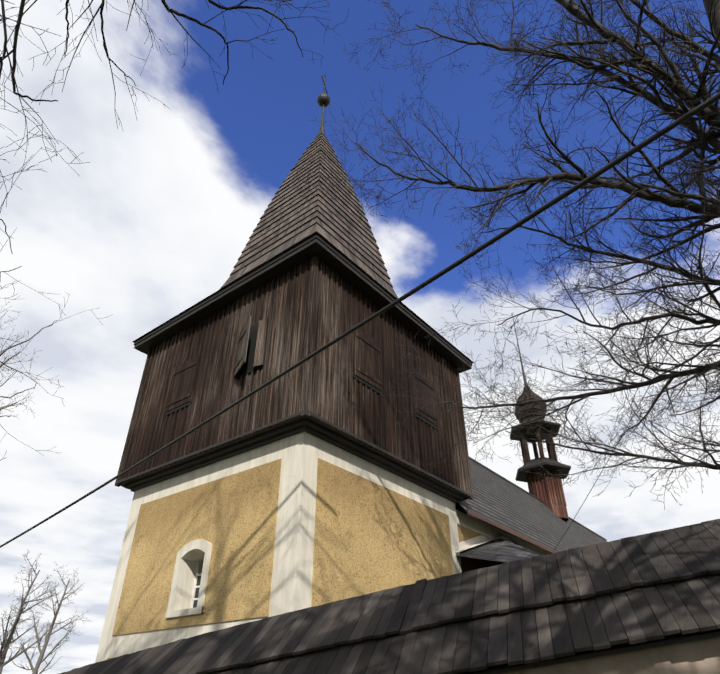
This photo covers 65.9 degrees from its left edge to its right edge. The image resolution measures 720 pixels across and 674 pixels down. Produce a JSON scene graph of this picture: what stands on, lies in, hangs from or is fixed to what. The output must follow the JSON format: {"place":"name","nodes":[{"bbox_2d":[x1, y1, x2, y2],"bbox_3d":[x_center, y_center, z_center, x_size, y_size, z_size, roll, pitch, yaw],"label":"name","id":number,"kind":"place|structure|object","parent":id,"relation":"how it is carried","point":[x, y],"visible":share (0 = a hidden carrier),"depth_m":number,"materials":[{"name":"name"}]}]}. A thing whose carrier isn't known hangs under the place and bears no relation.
{"place":"outdoors","nodes":[
{"label":"outdoors","id":0,"kind":"place"},
{"bbox_2d":[0,0,719,673],"label":"sky","id":1,"kind":"structure","parent":0,"point":[163,210],"materials":[{"name":"blue"}]},
{"bbox_2d":[456,509,556,572],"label":"nave walls","id":2,"kind":"structure","parent":0,"point":[469,527],"depth_m":13.04,"materials":[{"name":"beige paint"}]},
{"bbox_2d":[0,92,719,548],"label":"overhead cables","id":3,"kind":"object","parent":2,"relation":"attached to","point":[554,200],"visible":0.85,"depth_m":4.45,"materials":[{"name":"black rubber"}]},
{"bbox_2d":[455,457,606,555],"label":"nave roof","id":4,"kind":"structure","parent":2,"relation":"on","point":[500,500],"depth_m":18.23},
{"bbox_2d":[467,509,556,554],"bbox_3d":[6.612,9.349,20.446,5.635,0.210,20.450,-24,-41,31],"label":"roof eave","id":5,"kind":"object","parent":4,"relation":"attached to","point":[504,529],"visible":0.24,"depth_m":13.62,"materials":[{"name":"wood"}]},
{"bbox_2d":[510,312,570,520],"bbox_3d":[8.278,3.319,27.100,2.655,11.208,2.300,-24,-41,31],"label":"ridge turret","id":6,"kind":"object","parent":4,"relation":"on","point":[551,495],"visible":0.73,"depth_m":24.91,"materials":[{"name":"brown wood"}]},
{"bbox_2d":[473,631,719,673],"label":"churchyard wall","id":7,"kind":"structure","parent":0,"point":[697,654],"depth_m":2.58,"materials":[{"name":"paint"}]},
{"bbox_2d":[59,519,719,673],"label":"wall coping shingles","id":8,"kind":"object","parent":7,"relation":"on","point":[653,587],"depth_m":3.06,"materials":[{"name":"grey wood"}]},
{"label":"ground","id":9,"kind":"structure","parent":0,"visible":0},
{"bbox_2d":[0,300,39,460],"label":"tall tree","id":10,"kind":"object","parent":9,"relation":"on","point":[12,374],"visible":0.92,"depth_m":25.22,"materials":[{"name":"brown plant"}]},
{"bbox_2d":[0,551,61,673],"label":"tree","id":11,"kind":"object","parent":9,"relation":"on","point":[5,646],"visible":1,"depth_m":28.01,"materials":[{"name":"brown plant"}]},
{"bbox_2d":[11,562,88,673],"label":"tree","id":12,"kind":"object","parent":9,"relation":"on","point":[39,662],"visible":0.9,"depth_m":35.24,"materials":[{"name":"brown plant"}]},
{"bbox_2d":[0,228,108,455],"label":"tree","id":13,"kind":"object","parent":9,"relation":"on","point":[5,350],"visible":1,"depth_m":20.94,"materials":[{"name":"brown plant"}]},
{"bbox_2d":[0,0,348,253],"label":"overhead tree","id":14,"kind":"object","parent":9,"relation":"on","point":[19,19],"visible":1,"depth_m":6.04,"materials":[{"name":"brown plant"}]},
{"bbox_2d":[95,431,461,662],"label":"plaster trim","id":15,"kind":"structure","parent":9,"relation":"on","point":[299,454],"depth_m":9.61,"materials":[{"name":"white paint"}]},
{"bbox_2d":[165,539,211,617],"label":"window frame","id":16,"kind":"structure","parent":15,"relation":"in","point":[199,589],"depth_m":9.59,"materials":[{"name":"white paint"}]},
{"bbox_2d":[107,458,453,659],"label":"tower roughcast panels","id":17,"kind":"object","parent":15,"relation":"attached to","point":[370,536],"visible":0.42,"depth_m":9.71,"materials":[{"name":"yellow paint"}]},
{"bbox_2d":[115,255,472,499],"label":"wooden belfry wall","id":18,"kind":"structure","parent":15,"relation":"on","point":[314,303],"depth_m":11.31,"materials":[{"name":"brown wood"}]},
{"bbox_2d":[115,409,472,503],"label":"wooden cornice","id":19,"kind":"structure","parent":18,"relation":"attached to","point":[311,426],"depth_m":10.46,"materials":[{"name":"brown wood"}]},
{"bbox_2d":[164,315,437,429],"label":"belfry shutters","id":20,"kind":"object","parent":18,"relation":"attached to","point":[250,355],"visible":0.83,"depth_m":11.32,"materials":[{"name":"brown wood"}]},
{"bbox_2d":[134,233,471,372],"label":"roof eaves","id":21,"kind":"object","parent":18,"relation":"on","point":[320,247],"visible":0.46,"depth_m":12.20,"materials":[{"name":"brown wood"}]},
{"bbox_2d":[133,132,473,363],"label":"spire shingles","id":22,"kind":"object","parent":18,"relation":"on","point":[272,237],"visible":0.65,"depth_m":15.62,"materials":[{"name":"wood"}]},
{"bbox_2d":[267,118,322,262],"bbox_3d":[-1.630,-4.736,15.701,0.073,10.152,3.528,-6,-34,8],"label":"lightning conductor","id":23,"kind":"object","parent":22,"relation":"attached to","point":[304,189],"visible":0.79,"depth_m":15.83,"materials":[{"name":"grey metal"}]},
{"bbox_2d":[317,74,329,135],"bbox_3d":[-1.346,-8.511,20.415,0.500,3.975,0.748,-24,-41,31],"label":"spire finial","id":24,"kind":"object","parent":22,"relation":"on","point":[323,100],"visible":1,"depth_m":20.39,"materials":[{"name":"grey metal"}]},
{"bbox_2d":[456,535,545,562],"bbox_3d":[4.777,6.770,11.979,2.899,5.500,5.400,-24,-41,31],"label":"annex","id":25,"kind":"object","parent":9,"relation":"on","point":[490,549],"visible":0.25,"depth_m":12.37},
{"bbox_2d":[296,0,719,509],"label":"tree","id":26,"kind":"object","parent":9,"relation":"on","point":[708,208],"visible":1,"depth_m":8.05,"materials":[{"name":"brown plant"}]}
]}

